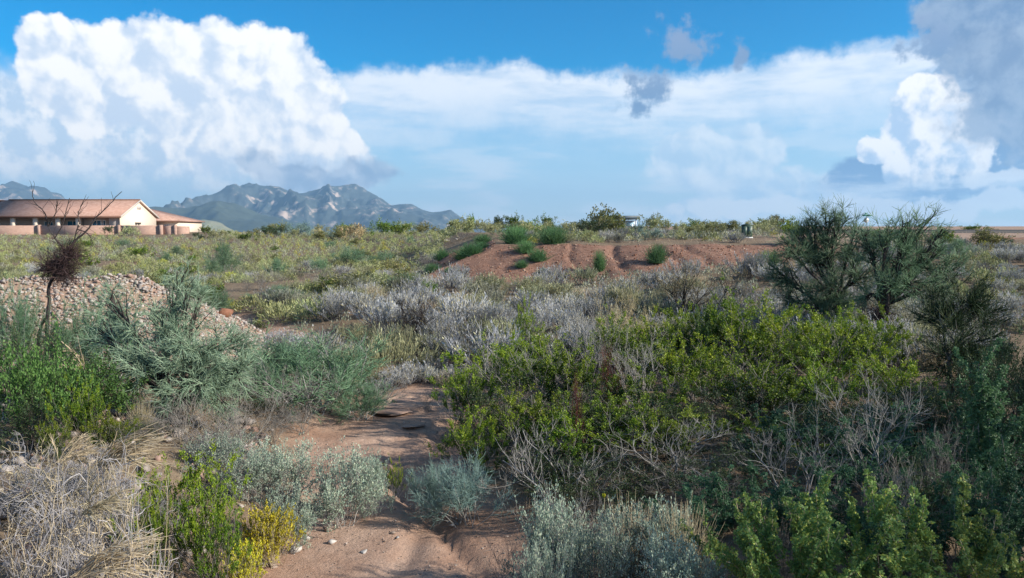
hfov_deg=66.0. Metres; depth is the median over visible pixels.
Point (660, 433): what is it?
creosote bush
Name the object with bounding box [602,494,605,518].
yellow flower
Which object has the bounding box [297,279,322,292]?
grey bush
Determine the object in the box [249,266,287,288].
bare shrub
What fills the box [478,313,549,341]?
grey bush
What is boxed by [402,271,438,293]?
grey bush
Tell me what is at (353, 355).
grey bush
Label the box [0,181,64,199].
mountain
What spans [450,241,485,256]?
green bush
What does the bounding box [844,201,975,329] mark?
paloverde tree
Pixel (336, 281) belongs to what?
olive shrub
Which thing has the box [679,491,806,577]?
feathery shoots
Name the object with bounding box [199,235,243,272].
pale shrub
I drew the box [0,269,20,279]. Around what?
bush
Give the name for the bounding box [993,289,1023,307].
grey bush
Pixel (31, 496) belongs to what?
dry brush
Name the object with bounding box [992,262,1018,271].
grey bush
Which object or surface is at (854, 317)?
grey bush
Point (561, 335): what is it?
grey bush
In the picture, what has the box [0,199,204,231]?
house
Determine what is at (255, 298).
bush
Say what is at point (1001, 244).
grey bush
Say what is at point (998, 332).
grey bush
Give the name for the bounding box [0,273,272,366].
rock pile
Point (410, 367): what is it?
grey bush
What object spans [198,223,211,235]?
green bush
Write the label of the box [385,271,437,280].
teal shrub
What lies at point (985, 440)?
feathery shoots
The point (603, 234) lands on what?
grey bush
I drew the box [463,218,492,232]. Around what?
pale bush
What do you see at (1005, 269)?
bush
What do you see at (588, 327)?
bleached bush
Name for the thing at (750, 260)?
grey bush
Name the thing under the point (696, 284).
grey bush
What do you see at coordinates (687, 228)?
olive bush
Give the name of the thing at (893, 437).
mesquite bush
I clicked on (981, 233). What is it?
olive shrub
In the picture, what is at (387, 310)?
grey bush
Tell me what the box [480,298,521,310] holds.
grey bush
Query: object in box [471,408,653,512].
bleached bush
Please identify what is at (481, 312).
grey bush
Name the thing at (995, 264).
bush
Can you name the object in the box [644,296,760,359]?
creosote bush
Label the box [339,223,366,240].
tan bush
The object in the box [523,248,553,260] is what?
green bush
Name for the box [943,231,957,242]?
green shrub
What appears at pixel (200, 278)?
grey bush
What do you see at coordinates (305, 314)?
bush
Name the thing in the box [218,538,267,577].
flowering bush
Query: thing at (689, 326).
creosote bush
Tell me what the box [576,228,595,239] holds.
bush
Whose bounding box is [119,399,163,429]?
straw tuft
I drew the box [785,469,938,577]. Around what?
feathery shoots
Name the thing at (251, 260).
bush
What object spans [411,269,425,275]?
grey bush
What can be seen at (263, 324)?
green shrub
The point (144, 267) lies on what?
bush
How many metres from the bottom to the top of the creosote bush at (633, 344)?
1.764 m
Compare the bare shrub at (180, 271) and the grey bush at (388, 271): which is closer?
the grey bush at (388, 271)
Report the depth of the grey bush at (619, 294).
28.10 m
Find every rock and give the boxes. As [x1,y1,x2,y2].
[218,308,233,316]
[269,563,277,568]
[288,545,301,552]
[328,539,335,544]
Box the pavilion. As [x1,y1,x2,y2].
[594,216,639,225]
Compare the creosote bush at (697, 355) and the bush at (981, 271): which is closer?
the creosote bush at (697, 355)
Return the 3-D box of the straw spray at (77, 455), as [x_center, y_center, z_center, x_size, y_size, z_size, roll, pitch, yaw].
[-4.204,1.566,7.749,0.438,0.391,0.442,1,4,12]
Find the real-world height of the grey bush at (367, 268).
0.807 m
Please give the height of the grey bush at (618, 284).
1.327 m
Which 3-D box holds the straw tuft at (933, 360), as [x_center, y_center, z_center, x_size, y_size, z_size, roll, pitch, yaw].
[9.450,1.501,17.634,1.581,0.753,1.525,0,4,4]
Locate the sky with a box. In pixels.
[0,0,1023,231]
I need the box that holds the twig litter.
[0,360,1008,577]
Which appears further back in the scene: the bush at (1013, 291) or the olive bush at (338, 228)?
the olive bush at (338, 228)
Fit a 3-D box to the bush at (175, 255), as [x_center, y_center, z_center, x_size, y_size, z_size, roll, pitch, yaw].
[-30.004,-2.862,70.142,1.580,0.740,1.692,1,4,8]
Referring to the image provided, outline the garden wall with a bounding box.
[0,225,189,234]
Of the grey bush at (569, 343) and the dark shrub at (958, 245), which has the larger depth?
the dark shrub at (958, 245)
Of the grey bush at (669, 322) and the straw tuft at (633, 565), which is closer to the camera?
the straw tuft at (633, 565)
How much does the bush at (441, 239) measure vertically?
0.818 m
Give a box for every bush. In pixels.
[0,257,9,264]
[0,264,24,272]
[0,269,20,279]
[0,270,26,277]
[0,270,50,375]
[0,301,62,411]
[0,312,103,440]
[0,383,80,457]
[8,248,24,254]
[8,254,25,262]
[8,335,121,414]
[13,265,28,271]
[23,262,41,269]
[24,264,42,273]
[24,291,109,367]
[34,405,77,464]
[39,249,55,255]
[45,345,158,425]
[45,360,111,449]
[59,269,149,378]
[76,268,94,278]
[79,403,144,456]
[82,265,103,276]
[101,225,113,234]
[101,263,116,271]
[101,270,116,276]
[102,253,120,260]
[106,261,129,271]
[106,412,178,441]
[106,438,243,553]
[108,457,185,577]
[112,251,130,259]
[112,267,124,272]
[114,391,242,450]
[115,409,194,441]
[117,226,140,235]
[122,261,135,269]
[122,267,148,275]
[128,254,144,261]
[135,258,158,266]
[135,265,152,272]
[136,259,153,267]
[151,264,169,272]
[161,452,252,577]
[167,405,270,468]
[170,253,185,260]
[178,373,320,446]
[179,428,262,476]
[185,247,194,251]
[189,258,203,265]
[190,274,207,283]
[192,232,205,239]
[192,251,206,258]
[193,260,206,267]
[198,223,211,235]
[199,270,218,277]
[202,276,221,282]
[204,271,228,282]
[207,277,222,285]
[209,227,234,239]
[211,439,286,505]
[217,274,230,282]
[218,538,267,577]
[225,271,239,280]
[229,272,256,282]
[231,392,287,413]
[232,231,258,242]
[232,293,266,312]
[234,274,253,282]
[234,499,305,568]
[235,399,309,445]
[236,431,326,504]
[238,357,299,404]
[240,270,258,281]
[242,257,256,263]
[247,228,261,233]
[248,270,273,282]
[249,478,317,555]
[251,285,290,302]
[251,327,307,353]
[251,358,342,423]
[252,300,282,314]
[252,301,299,323]
[256,258,267,266]
[256,262,272,270]
[260,302,291,317]
[261,225,279,234]
[263,221,286,235]
[263,284,302,304]
[266,271,282,281]
[269,401,332,435]
[274,222,299,235]
[275,269,296,280]
[278,299,300,308]
[279,325,367,367]
[280,260,298,269]
[280,269,310,279]
[280,277,309,290]
[285,299,320,315]
[290,228,308,237]
[290,299,341,320]
[292,289,318,300]
[292,296,315,311]
[294,221,312,237]
[294,256,307,264]
[295,281,321,296]
[297,259,322,269]
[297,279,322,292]
[300,294,353,320]
[302,347,333,369]
[303,435,386,532]
[306,357,420,417]
[311,231,329,240]
[312,255,324,260]
[314,223,330,233]
[314,285,357,314]
[319,268,335,275]
[319,284,339,295]
[319,342,371,374]
[324,231,334,238]
[329,225,351,236]
[330,273,373,291]
[331,259,346,265]
[333,223,355,231]
[333,231,345,237]
[334,265,355,271]
[335,287,363,304]
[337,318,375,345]
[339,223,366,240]
[340,282,376,305]
[341,289,401,319]
[342,279,382,292]
[344,225,371,236]
[344,258,359,266]
[344,322,443,376]
[347,268,370,272]
[347,291,410,332]
[349,263,362,271]
[349,444,394,517]
[350,320,438,360]
[354,375,401,395]
[356,260,368,265]
[359,264,374,272]
[361,271,374,278]
[367,258,380,266]
[368,217,394,238]
[368,224,388,234]
[369,294,388,303]
[370,272,393,282]
[372,268,394,276]
[375,279,391,292]
[375,362,420,389]
[378,321,407,340]
[380,454,413,499]
[382,218,413,238]
[384,272,418,293]
[385,276,445,306]
[385,356,434,384]
[386,301,436,334]
[389,287,428,310]
[391,297,445,327]
[399,348,439,368]
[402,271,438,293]
[404,330,442,353]
[405,221,420,232]
[406,245,419,252]
[407,280,455,308]
[409,364,445,385]
[410,391,438,411]
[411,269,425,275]
[412,313,464,340]
[414,221,438,233]
[416,351,456,377]
[418,307,480,333]
[419,245,431,252]
[421,327,475,359]
[422,262,441,273]
[423,247,437,255]
[423,395,530,479]
[424,245,439,250]
[425,252,437,263]
[425,352,512,433]
[425,362,471,384]
[427,286,493,326]
[429,262,471,288]
[430,248,452,260]
[431,269,472,291]
[433,235,448,242]
[438,341,481,367]
[439,215,475,238]
[441,315,538,372]
[443,331,561,406]
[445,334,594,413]
[447,301,508,327]
[449,248,465,259]
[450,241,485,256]
[450,320,491,347]
[454,288,495,312]
[454,359,607,458]
[455,277,506,301]
[455,384,558,453]
[460,314,505,338]
[462,300,515,327]
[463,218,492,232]
[463,366,496,387]
[466,214,476,230]
[468,286,511,305]
[469,233,494,243]
[470,271,515,292]
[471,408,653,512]
[473,241,488,249]
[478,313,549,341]
[479,221,502,234]
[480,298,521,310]
[481,527,526,577]
[483,344,537,383]
[485,212,508,228]
[486,303,519,324]
[491,321,642,416]
[495,223,540,243]
[495,316,592,388]
[496,287,555,315]
[498,221,521,230]
[498,431,604,500]
[499,380,627,441]
[501,479,604,577]
[503,272,545,294]
[504,210,525,224]
[504,285,546,346]
[504,305,553,335]
[506,226,532,237]
[509,528,578,577]
[510,259,530,267]
[511,239,537,252]
[511,270,569,289]
[516,387,639,482]
[519,218,547,234]
[519,287,558,303]
[520,281,555,299]
[523,218,543,232]
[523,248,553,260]
[525,297,564,322]
[525,303,587,331]
[526,232,540,241]
[527,458,651,524]
[529,224,568,236]
[531,278,580,298]
[532,322,599,367]
[533,226,573,243]
[534,213,557,226]
[535,225,572,241]
[537,262,579,285]
[538,494,663,577]
[539,290,592,314]
[542,474,611,564]
[545,311,592,331]
[545,334,565,347]
[545,387,685,456]
[551,290,604,313]
[553,289,588,301]
[555,319,590,335]
[556,318,610,360]
[556,440,677,500]
[558,219,579,232]
[559,264,609,284]
[561,304,664,373]
[562,232,576,242]
[563,295,610,318]
[564,297,629,395]
[571,351,741,426]
[571,359,586,468]
[574,218,612,233]
[575,301,663,335]
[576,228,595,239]
[576,294,627,317]
[578,301,724,383]
[579,388,718,461]
[580,230,600,240]
[580,285,607,303]
[580,405,729,463]
[583,235,603,242]
[586,202,629,231]
[589,247,607,271]
[591,289,657,333]
[591,337,665,416]
[593,327,628,419]
[595,414,747,483]
[596,295,619,307]
[597,350,653,369]
[598,229,616,240]
[600,273,647,301]
[601,278,661,315]
[605,231,626,242]
[606,213,625,229]
[606,490,726,577]
[607,227,629,234]
[616,320,667,349]
[617,223,644,233]
[618,289,680,316]
[623,322,760,402]
[624,302,652,341]
[625,312,666,334]
[626,290,653,309]
[627,294,684,323]
[634,310,679,329]
[634,450,740,496]
[634,522,731,577]
[635,265,674,290]
[636,212,663,228]
[636,447,750,518]
[638,243,672,262]
[638,299,701,368]
[639,228,663,239]
[641,464,742,541]
[642,216,673,231]
[642,228,662,239]
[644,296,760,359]
[645,282,680,301]
[646,269,690,291]
[647,343,691,369]
[647,383,802,435]
[648,315,689,334]
[659,398,828,468]
[660,290,707,311]
[662,256,708,277]
[664,286,705,299]
[667,227,688,236]
[670,274,707,289]
[671,232,688,239]
[672,220,687,232]
[674,306,723,321]
[676,291,730,315]
[676,304,717,370]
[678,286,741,302]
[679,225,696,232]
[679,459,800,518]
[682,272,796,374]
[683,217,700,228]
[687,338,828,427]
[688,280,752,315]
[691,220,712,232]
[697,220,726,235]
[698,336,743,388]
[700,284,746,297]
[700,301,749,317]
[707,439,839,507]
[710,232,723,238]
[715,291,860,387]
[717,220,741,229]
[717,307,757,324]
[718,338,738,361]
[722,248,769,278]
[723,282,756,298]
[723,365,853,422]
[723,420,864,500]
[724,230,749,242]
[726,293,751,307]
[727,399,873,469]
[731,340,777,368]
[737,218,758,230]
[741,309,796,332]
[741,466,868,546]
[742,286,786,308]
[743,299,804,325]
[747,288,847,368]
[750,261,784,281]
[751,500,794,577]
[752,221,772,232]
[753,229,779,235]
[754,248,781,265]
[755,296,793,314]
[757,216,782,229]
[757,309,915,397]
[759,397,877,460]
[760,346,901,426]
[763,215,785,229]
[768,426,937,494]
[773,329,823,369]
[775,216,801,235]
[775,307,830,329]
[777,267,808,279]
[778,362,939,491]
[781,302,822,314]
[783,270,824,287]
[785,314,853,334]
[787,283,819,299]
[789,326,877,372]
[790,253,826,280]
[791,457,955,545]
[793,305,923,348]
[796,382,938,449]
[797,332,971,417]
[803,310,845,322]
[811,485,943,577]
[819,301,919,384]
[822,399,952,481]
[828,307,896,328]
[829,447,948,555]
[830,436,989,519]
[833,303,870,322]
[836,255,880,277]
[843,276,893,295]
[843,377,963,445]
[844,405,952,464]
[851,285,877,313]
[861,443,952,534]
[862,247,896,260]
[862,312,942,345]
[873,305,920,321]
[873,339,930,369]
[884,366,1006,453]
[889,297,918,313]
[889,305,950,328]
[895,297,928,311]
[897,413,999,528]
[898,316,942,345]
[898,467,1023,572]
[900,333,964,361]
[909,278,955,291]
[912,330,988,370]
[916,391,1023,481]
[930,444,1023,560]
[931,324,1023,420]
[933,416,1023,505]
[934,371,1023,480]
[938,265,972,280]
[939,472,1023,577]
[941,330,1001,343]
[942,253,959,260]
[943,279,968,291]
[944,280,971,295]
[946,247,967,255]
[949,257,983,274]
[953,324,1023,443]
[954,236,974,243]
[957,250,986,263]
[959,224,990,229]
[963,245,989,254]
[964,241,994,253]
[966,266,1001,282]
[967,324,1017,340]
[969,260,994,271]
[973,240,994,249]
[979,250,1000,259]
[979,255,999,266]
[981,300,1020,316]
[982,287,1006,303]
[986,276,1020,296]
[988,246,1018,263]
[988,310,1022,329]
[989,260,1007,269]
[989,266,1023,284]
[991,239,1014,251]
[991,298,1022,315]
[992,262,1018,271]
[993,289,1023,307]
[994,265,1019,278]
[996,238,1013,243]
[998,275,1017,286]
[1004,278,1023,293]
[1004,288,1023,297]
[1007,305,1023,318]
[1008,242,1023,251]
[1009,249,1023,260]
[1010,318,1023,331]
[1013,251,1023,262]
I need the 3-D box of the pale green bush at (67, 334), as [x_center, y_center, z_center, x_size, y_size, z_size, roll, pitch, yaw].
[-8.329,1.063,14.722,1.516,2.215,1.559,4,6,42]
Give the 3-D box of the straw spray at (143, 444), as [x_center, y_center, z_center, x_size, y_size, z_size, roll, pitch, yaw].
[-3.625,1.578,7.803,0.770,0.544,0.769,3,5,34]
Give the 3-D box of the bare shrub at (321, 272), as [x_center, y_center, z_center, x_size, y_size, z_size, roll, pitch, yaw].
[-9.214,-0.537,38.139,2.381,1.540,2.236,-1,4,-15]
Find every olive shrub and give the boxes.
[73,245,88,253]
[134,270,171,288]
[245,253,262,264]
[305,272,368,289]
[312,287,359,297]
[349,238,361,245]
[351,248,377,258]
[373,256,417,273]
[390,268,425,280]
[968,229,1018,245]
[971,227,1003,246]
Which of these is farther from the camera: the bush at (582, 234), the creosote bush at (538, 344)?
the bush at (582, 234)
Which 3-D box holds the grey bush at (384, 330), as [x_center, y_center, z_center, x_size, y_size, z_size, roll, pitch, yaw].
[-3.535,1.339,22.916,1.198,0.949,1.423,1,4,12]
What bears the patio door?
in the house
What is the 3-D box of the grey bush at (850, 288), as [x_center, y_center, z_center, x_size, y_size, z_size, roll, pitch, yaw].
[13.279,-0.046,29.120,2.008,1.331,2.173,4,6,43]
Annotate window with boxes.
[92,220,101,224]
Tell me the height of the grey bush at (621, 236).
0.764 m
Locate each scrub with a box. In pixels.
[0,226,1023,341]
[0,228,975,281]
[17,230,777,271]
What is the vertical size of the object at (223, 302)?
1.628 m
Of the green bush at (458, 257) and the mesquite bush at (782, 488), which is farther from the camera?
the green bush at (458, 257)
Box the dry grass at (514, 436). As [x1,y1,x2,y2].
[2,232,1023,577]
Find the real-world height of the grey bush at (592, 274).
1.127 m
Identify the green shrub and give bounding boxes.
[74,238,92,247]
[79,250,100,266]
[127,244,158,258]
[158,267,173,277]
[160,262,197,275]
[187,255,199,262]
[202,281,224,305]
[213,320,400,424]
[217,335,323,385]
[250,317,267,330]
[270,245,279,251]
[309,276,334,292]
[319,373,403,424]
[421,278,438,292]
[779,218,800,242]
[929,226,955,243]
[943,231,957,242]
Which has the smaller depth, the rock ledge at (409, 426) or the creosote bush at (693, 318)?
the rock ledge at (409, 426)
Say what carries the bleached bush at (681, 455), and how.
on the ground at (426, 546)
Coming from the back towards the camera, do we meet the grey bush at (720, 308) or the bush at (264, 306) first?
the bush at (264, 306)
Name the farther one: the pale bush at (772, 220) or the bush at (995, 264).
the pale bush at (772, 220)
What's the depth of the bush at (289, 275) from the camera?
47.50 m
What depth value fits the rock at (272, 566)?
8.53 m
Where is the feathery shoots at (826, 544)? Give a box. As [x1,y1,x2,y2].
[737,470,896,577]
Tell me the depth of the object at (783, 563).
6.71 m
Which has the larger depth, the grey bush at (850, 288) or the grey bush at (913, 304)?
the grey bush at (850, 288)
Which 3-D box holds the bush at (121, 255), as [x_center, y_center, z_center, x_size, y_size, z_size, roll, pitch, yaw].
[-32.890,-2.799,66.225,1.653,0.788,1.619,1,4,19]
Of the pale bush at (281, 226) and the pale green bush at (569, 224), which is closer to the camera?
the pale green bush at (569, 224)
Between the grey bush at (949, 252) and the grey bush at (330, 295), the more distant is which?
the grey bush at (949, 252)
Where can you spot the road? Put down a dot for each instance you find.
(991, 231)
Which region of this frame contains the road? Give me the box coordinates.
[666,230,1023,232]
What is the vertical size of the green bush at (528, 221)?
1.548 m
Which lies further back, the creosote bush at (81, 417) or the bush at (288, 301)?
the bush at (288, 301)
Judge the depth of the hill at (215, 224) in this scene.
4069.60 m
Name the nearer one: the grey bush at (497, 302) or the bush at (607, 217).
the grey bush at (497, 302)
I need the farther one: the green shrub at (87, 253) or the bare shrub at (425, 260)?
the bare shrub at (425, 260)
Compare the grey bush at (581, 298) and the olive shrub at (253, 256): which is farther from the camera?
the olive shrub at (253, 256)
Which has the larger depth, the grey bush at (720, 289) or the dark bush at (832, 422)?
the grey bush at (720, 289)
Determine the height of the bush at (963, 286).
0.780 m
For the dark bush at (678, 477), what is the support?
on the ground at (426, 546)
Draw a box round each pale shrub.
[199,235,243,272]
[326,243,368,265]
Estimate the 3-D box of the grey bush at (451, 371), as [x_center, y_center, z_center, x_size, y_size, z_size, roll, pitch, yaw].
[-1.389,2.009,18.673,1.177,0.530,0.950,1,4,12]
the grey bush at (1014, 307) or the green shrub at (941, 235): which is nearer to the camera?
the grey bush at (1014, 307)
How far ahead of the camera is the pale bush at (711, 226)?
55.69 m
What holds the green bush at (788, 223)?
on the ground at (426, 546)
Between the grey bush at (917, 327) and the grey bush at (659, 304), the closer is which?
the grey bush at (917, 327)
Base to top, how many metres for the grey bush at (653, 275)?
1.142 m
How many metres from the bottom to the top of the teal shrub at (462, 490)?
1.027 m
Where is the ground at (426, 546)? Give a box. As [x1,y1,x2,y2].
[0,226,1023,577]
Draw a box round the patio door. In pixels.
[67,221,75,224]
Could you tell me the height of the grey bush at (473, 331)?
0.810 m
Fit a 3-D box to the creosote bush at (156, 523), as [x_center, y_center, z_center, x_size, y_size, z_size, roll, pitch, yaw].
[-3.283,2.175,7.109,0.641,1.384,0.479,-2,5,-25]
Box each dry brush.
[0,429,197,577]
[0,430,145,551]
[0,461,118,577]
[13,438,151,507]
[43,470,180,577]
[96,465,204,577]
[168,415,261,466]
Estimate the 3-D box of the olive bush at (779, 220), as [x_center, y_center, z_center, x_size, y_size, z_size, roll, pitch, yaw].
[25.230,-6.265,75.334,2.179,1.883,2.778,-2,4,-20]
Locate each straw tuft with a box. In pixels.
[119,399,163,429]
[354,284,390,301]
[357,357,382,378]
[365,362,395,383]
[435,368,461,387]
[497,284,515,294]
[569,287,589,299]
[591,488,665,577]
[634,492,731,577]
[690,274,716,286]
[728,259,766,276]
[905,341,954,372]
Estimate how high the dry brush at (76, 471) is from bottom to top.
1.209 m
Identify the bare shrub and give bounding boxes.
[166,267,195,278]
[229,264,259,273]
[235,251,256,262]
[236,275,261,290]
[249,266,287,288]
[301,264,343,281]
[327,264,363,277]
[417,251,436,266]
[651,255,749,317]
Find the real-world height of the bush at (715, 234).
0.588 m
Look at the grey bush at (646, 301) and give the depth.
26.09 m
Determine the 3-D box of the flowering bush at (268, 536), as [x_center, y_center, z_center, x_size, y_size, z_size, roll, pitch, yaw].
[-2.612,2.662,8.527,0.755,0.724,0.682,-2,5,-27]
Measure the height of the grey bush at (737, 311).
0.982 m
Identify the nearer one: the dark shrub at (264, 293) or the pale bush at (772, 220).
the dark shrub at (264, 293)
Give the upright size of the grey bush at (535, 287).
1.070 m
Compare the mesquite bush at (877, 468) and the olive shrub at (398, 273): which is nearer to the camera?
the mesquite bush at (877, 468)
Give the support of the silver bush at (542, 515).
on the ground at (426, 546)
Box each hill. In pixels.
[149,201,344,233]
[201,219,233,231]
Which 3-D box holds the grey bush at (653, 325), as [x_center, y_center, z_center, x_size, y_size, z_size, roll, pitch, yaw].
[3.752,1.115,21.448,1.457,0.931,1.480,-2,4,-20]
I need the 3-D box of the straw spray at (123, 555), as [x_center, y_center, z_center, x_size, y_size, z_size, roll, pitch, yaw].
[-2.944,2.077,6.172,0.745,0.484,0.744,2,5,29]
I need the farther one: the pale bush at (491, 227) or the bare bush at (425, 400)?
the pale bush at (491, 227)
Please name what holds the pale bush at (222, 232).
on the ground at (426, 546)
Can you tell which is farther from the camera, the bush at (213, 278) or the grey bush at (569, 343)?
the bush at (213, 278)
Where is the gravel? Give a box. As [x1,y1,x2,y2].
[162,320,621,577]
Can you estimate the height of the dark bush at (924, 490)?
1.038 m
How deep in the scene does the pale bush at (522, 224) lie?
55.51 m
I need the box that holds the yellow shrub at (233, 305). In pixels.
[226,298,240,311]
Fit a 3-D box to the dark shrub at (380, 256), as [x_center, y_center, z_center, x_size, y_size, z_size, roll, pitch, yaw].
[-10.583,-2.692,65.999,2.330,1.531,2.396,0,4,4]
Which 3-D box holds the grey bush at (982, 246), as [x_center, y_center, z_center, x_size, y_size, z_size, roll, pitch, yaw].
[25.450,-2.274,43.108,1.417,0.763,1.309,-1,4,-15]
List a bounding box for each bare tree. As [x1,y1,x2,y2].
[26,181,121,354]
[383,311,416,334]
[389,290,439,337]
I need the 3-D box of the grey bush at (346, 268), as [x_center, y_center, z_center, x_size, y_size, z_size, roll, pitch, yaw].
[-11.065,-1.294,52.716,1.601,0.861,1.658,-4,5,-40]
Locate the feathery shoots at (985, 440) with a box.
[952,337,1023,509]
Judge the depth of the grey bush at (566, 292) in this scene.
30.02 m
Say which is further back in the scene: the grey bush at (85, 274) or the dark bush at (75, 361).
the grey bush at (85, 274)
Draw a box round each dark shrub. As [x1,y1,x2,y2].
[113,237,134,248]
[152,252,175,261]
[161,245,190,256]
[198,259,224,274]
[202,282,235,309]
[236,284,312,301]
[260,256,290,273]
[308,255,331,271]
[323,239,336,247]
[363,253,377,262]
[376,249,395,262]
[404,236,416,243]
[924,232,950,245]
[934,236,980,256]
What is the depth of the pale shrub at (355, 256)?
61.69 m
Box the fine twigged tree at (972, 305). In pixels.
[905,262,1019,396]
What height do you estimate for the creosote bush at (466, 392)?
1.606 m
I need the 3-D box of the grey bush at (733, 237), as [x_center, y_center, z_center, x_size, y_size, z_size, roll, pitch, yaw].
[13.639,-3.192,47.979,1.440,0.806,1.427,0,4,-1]
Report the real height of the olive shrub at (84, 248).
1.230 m
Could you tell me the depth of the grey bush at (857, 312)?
24.16 m
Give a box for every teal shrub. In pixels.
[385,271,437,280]
[398,446,520,528]
[404,453,452,519]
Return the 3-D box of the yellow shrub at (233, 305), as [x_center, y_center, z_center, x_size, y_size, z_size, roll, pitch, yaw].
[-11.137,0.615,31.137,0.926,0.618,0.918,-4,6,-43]
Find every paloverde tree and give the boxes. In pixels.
[69,255,266,430]
[755,193,880,320]
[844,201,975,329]
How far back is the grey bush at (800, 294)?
29.05 m
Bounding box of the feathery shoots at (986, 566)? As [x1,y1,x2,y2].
[888,473,1023,577]
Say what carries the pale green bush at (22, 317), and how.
on the ground at (426, 546)
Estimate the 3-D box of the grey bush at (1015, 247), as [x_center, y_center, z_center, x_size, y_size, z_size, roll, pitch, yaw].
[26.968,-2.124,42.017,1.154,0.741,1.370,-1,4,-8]
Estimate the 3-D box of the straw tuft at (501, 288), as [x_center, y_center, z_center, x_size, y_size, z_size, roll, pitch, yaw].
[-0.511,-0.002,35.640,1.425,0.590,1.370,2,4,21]
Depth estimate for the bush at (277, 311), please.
27.73 m
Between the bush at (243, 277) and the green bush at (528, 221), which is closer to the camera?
the bush at (243, 277)
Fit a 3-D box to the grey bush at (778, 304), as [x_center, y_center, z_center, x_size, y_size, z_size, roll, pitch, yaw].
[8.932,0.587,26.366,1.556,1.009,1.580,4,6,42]
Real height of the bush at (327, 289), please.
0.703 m
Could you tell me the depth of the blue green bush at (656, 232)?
51.74 m
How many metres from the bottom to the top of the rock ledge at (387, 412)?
0.042 m
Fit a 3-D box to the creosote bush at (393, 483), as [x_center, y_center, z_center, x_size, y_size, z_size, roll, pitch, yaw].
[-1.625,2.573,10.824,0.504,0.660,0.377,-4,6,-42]
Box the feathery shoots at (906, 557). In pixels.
[831,514,961,577]
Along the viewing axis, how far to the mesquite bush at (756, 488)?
8.51 m
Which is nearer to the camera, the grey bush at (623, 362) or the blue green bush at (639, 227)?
the grey bush at (623, 362)
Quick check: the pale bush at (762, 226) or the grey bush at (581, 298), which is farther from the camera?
the pale bush at (762, 226)
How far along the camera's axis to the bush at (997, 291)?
29.22 m
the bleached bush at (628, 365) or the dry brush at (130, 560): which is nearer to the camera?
the dry brush at (130, 560)
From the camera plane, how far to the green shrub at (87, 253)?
53.57 m
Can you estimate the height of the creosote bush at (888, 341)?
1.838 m
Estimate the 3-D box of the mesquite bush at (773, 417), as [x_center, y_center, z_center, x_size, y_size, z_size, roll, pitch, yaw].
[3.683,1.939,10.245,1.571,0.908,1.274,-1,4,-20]
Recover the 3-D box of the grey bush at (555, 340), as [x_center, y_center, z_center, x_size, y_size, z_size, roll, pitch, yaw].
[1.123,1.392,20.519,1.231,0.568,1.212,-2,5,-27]
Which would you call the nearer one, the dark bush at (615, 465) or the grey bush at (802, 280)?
the dark bush at (615, 465)
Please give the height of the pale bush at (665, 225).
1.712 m
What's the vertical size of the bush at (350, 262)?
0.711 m
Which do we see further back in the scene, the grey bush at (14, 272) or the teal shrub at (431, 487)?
the grey bush at (14, 272)
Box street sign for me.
[863,213,869,226]
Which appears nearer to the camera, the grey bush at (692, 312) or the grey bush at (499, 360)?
the grey bush at (499, 360)
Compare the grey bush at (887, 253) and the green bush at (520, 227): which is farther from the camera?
the green bush at (520, 227)
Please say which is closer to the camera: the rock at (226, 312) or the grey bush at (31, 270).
the rock at (226, 312)
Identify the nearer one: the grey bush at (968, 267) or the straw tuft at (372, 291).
the straw tuft at (372, 291)
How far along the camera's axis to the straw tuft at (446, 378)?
18.38 m
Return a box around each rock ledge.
[375,405,412,415]
[393,397,431,402]
[403,424,425,427]
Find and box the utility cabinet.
[741,224,752,237]
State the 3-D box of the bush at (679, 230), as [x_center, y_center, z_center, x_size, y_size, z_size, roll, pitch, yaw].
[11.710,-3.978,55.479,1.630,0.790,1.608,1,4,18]
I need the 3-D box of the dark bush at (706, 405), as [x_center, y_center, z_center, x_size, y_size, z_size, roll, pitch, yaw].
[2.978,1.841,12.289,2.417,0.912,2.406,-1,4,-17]
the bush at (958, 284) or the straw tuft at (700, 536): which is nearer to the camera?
the straw tuft at (700, 536)
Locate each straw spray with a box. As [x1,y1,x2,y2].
[49,432,108,465]
[58,340,106,414]
[70,524,174,577]
[76,475,142,533]
[91,422,177,485]
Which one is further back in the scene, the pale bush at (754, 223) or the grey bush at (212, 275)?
the pale bush at (754, 223)
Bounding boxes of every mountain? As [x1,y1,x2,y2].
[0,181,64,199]
[164,182,499,231]
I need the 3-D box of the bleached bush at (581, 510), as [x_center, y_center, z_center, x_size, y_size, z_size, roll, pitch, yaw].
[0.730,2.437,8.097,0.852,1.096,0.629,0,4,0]
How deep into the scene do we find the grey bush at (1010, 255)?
37.64 m
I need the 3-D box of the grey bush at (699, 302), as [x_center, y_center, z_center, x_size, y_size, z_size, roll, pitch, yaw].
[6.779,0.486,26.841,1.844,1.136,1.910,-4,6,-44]
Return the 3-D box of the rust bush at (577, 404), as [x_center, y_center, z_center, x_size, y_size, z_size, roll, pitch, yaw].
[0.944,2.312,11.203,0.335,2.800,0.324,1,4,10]
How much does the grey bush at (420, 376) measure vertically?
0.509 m
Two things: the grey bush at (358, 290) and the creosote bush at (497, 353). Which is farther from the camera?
the grey bush at (358, 290)
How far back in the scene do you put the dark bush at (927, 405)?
11.46 m
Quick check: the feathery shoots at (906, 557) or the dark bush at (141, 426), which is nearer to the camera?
the feathery shoots at (906, 557)
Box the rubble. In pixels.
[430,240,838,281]
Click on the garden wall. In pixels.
(71, 229)
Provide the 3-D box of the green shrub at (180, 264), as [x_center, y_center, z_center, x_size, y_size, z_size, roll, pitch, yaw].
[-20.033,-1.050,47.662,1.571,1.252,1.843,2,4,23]
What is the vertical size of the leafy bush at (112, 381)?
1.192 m

